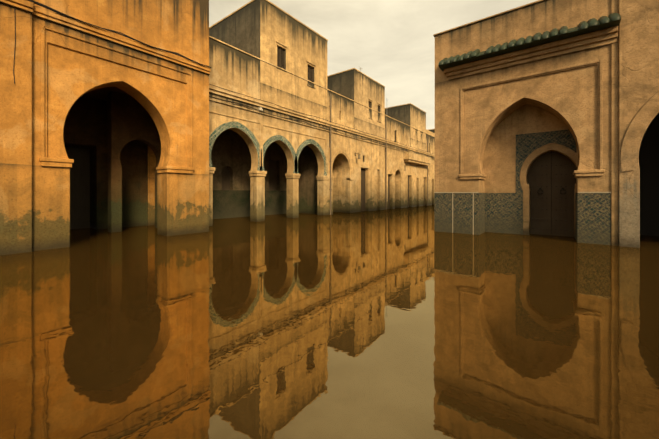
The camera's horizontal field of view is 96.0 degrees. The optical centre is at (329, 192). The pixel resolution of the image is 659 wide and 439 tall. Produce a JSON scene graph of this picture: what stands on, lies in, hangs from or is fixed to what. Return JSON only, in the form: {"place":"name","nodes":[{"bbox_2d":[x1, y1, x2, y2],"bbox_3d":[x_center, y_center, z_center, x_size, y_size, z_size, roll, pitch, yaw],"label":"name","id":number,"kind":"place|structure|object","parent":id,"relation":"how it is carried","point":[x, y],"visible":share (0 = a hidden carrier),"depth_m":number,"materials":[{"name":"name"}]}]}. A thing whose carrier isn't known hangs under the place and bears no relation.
{"place":"outdoors","nodes":[
{"label":"outdoors","id":0,"kind":"place"},
{"bbox_2d":[108,91,160,232],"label":"gate wall","id":1,"kind":"structure","parent":0,"point":[129,118],"depth_m":10.68,"materials":[{"name":"brown paint"}]},
{"bbox_2d":[0,205,658,438],"bbox_3d":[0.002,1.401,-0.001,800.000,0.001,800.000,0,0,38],"label":"flood water","id":2,"kind":"structure","parent":0,"point":[404,323],"depth_m":2.93,"materials":[{"name":"brown liquid"}]},
{"bbox_2d":[209,0,537,129],"label":"sky","id":3,"kind":"structure","parent":0,"point":[392,42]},
{"bbox_2d":[435,0,610,236],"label":"portal building","id":4,"kind":"structure","parent":0,"point":[498,117],"depth_m":9.57,"materials":[{"name":"beige paint"}]},
{"bbox_2d":[520,144,577,234],"bbox_3d":[7.090,0.321,9.479,1.703,3.760,0.030,0,0,38],"label":"door arch surround","id":5,"kind":"object","parent":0,"point":[572,155],"depth_m":9.84,"materials":[{"name":"beige paint"}]},
{"bbox_2d":[527,151,576,236],"bbox_3d":[7.329,0.251,9.788,1.404,3.900,0.150,0,0,38],"label":"portal door","id":6,"kind":"structure","parent":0,"point":[551,180],"depth_m":9.75,"materials":[{"name":"brown wood"}]},
{"label":"street ground","id":7,"kind":"structure","parent":0,"visible":0},
{"bbox_2d":[0,3,31,254],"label":"house","id":8,"kind":"structure","parent":7,"relation":"on","point":[16,168],"depth_m":6.83,"materials":[{"name":"paint"}]},
{"bbox_2d":[13,7,15,83],"bbox_3d":[-7.231,-3.409,6.803,0.012,1.820,0.042,0,0,38],"label":"cable drop","id":9,"kind":"object","parent":8,"relation":"attached to","point":[14,49],"depth_m":6.80,"materials":[{"name":"black rubber"}]},
{"bbox_2d":[32,0,208,250],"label":"gate block","id":10,"kind":"structure","parent":7,"relation":"on","point":[83,79],"depth_m":9.60,"materials":[{"name":"orange paint"}]},
{"bbox_2d":[0,0,209,173],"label":"gate block mouldings","id":11,"kind":"object","parent":10,"relation":"attached to","point":[37,11],"depth_m":7.87,"materials":[{"name":"paint"}]},
{"bbox_2d":[27,0,209,67],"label":"cable","id":12,"kind":"object","parent":10,"relation":"attached to","point":[107,30],"depth_m":8.17,"materials":[{"name":"black rubber"}]},
{"bbox_2d":[28,0,210,67],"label":"cable","id":13,"kind":"object","parent":10,"relation":"attached to","point":[105,29],"depth_m":8.29,"materials":[{"name":"black rubber"}]},
{"bbox_2d":[30,0,209,66],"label":"cable","id":14,"kind":"object","parent":10,"relation":"attached to","point":[114,31],"depth_m":8.25,"materials":[{"name":"black rubber"}]},
{"bbox_2d":[65,131,424,228],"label":"doorways","id":15,"kind":"structure","parent":7,"relation":"on","point":[80,193],"depth_m":11.73,"materials":[{"name":"brown wood"}]},
{"bbox_2d":[209,38,434,225],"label":"arcade building","id":16,"kind":"structure","parent":7,"relation":"on","point":[234,151],"depth_m":18.70,"materials":[{"name":"beige paint"}]},
{"bbox_2d":[213,190,286,218],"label":"lower wall panels","id":17,"kind":"object","parent":16,"relation":"attached to","point":[231,203],"depth_m":17.15,"materials":[{"name":"grey paint"}]},
{"bbox_2d":[209,121,326,175],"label":"arcade zellige bands","id":18,"kind":"object","parent":16,"relation":"attached to","point":[217,131],"depth_m":14.68,"materials":[{"name":"green tile"}]},
{"bbox_2d":[209,0,326,120],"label":"roof room","id":19,"kind":"object","parent":16,"relation":"on","point":[258,28],"depth_m":15.98,"materials":[{"name":"paint"}]},
{"bbox_2d":[209,0,432,146],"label":"roof room mouldings","id":20,"kind":"object","parent":16,"relation":"attached to","point":[308,61],"depth_m":17.22,"materials":[{"name":"beige paint"}]},
{"bbox_2d":[210,84,432,153],"bbox_3d":[11.344,-4.504,33.311,0.034,0.096,54.949,0,0,38],"label":"cable","id":21,"kind":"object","parent":16,"relation":"attached to","point":[305,114],"depth_m":16.48,"materials":[{"name":"black rubber"}]},
{"bbox_2d":[209,36,434,211],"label":"arcade mouldings","id":22,"kind":"object","parent":16,"relation":"attached to","point":[413,158],"depth_m":17.50,"materials":[{"name":"beige paint"}]},
{"bbox_2d":[209,96,434,158],"bbox_3d":[10.979,-4.044,33.053,0.034,0.151,54.098,0,0,38],"label":"cable","id":23,"kind":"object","parent":16,"relation":"attached to","point":[299,120],"depth_m":16.23,"materials":[{"name":"black rubber"}]},
{"bbox_2d":[277,47,378,111],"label":"window shutters","id":24,"kind":"object","parent":16,"relation":"on","point":[280,58],"depth_m":15.92,"materials":[{"name":"brown wood"}]},
{"bbox_2d":[229,103,432,158],"bbox_3d":[11.748,-3.964,34.045,0.034,0.198,56.609,0,0,38],"label":"cable","id":25,"kind":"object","parent":16,"relation":"attached to","point":[300,122],"depth_m":16.45,"materials":[{"name":"black rubber"}]},
{"bbox_2d":[327,69,384,138],"bbox_3d":[0.260,-6.670,25.285,7.420,4.360,4.680,0,0,38],"label":"roof room","id":26,"kind":"object","parent":16,"relation":"on","point":[356,86],"depth_m":22.29,"materials":[{"name":"paint"}]},
{"bbox_2d":[331,149,401,181],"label":"arch plaster bands","id":27,"kind":"object","parent":16,"relation":"attached to","point":[338,151],"depth_m":20.47,"materials":[{"name":"beige paint"}]},
{"bbox_2d":[329,94,427,214],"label":"drain pipes","id":28,"kind":"object","parent":16,"relation":"attached to","point":[330,161],"depth_m":24.91,"materials":[{"name":"brown metal"}]},
{"bbox_2d":[385,104,425,151],"bbox_3d":[6.333,-6.620,33.116,7.420,4.260,4.300,0,0,38],"label":"roof room","id":29,"kind":"object","parent":16,"relation":"on","point":[411,115],"depth_m":30.18,"materials":[{"name":"paint"}]},
{"bbox_2d":[426,129,434,136],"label":"building block","id":30,"kind":"structure","parent":16,"relation":"on","point":[430,132],"depth_m":33.70,"materials":[{"name":"beige paint"}]},
{"bbox_2d":[433,0,617,245],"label":"portal mouldings","id":31,"kind":"object","parent":7,"relation":"on","point":[603,37],"depth_m":8.26,"materials":[{"name":"beige paint"}]},
{"bbox_2d":[434,193,610,244],"bbox_3d":[5.974,1.101,9.750,4.690,2.200,0.970,0,0,38],"label":"tile wainscot","id":32,"kind":"object","parent":31,"relation":"attached to","point":[498,212],"depth_m":10.10,"materials":[{"name":"tile"}]},
{"bbox_2d":[434,192,610,233],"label":"portal dado borders","id":33,"kind":"object","parent":32,"relation":"attached to","point":[478,192],"depth_m":10.00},
{"bbox_2d":[438,13,620,71],"bbox_3d":[5.690,-4.596,9.037,4.558,0.477,0.545,0,0,38],"label":"tiled roof edge","id":34,"kind":"object","parent":31,"relation":"attached to","point":[584,27],"depth_m":8.65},
{"bbox_2d":[516,129,575,192],"bbox_3d":[6.957,-0.987,9.592,1.585,1.975,0.015,0,0,38],"label":"tile panel","id":35,"kind":"object","parent":31,"relation":"attached to","point":[528,144],"depth_m":9.77,"materials":[{"name":"tile"}]},
{"bbox_2d":[618,0,658,247],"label":"wall","id":36,"kind":"structure","parent":7,"relation":"on","point":[638,90],"depth_m":7.67,"materials":[{"name":"beige paint"}]},
{"bbox_2d":[620,92,658,171],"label":"arch band","id":37,"kind":"object","parent":36,"relation":"attached to","point":[638,121],"depth_m":7.60,"materials":[{"name":"beige paint"}]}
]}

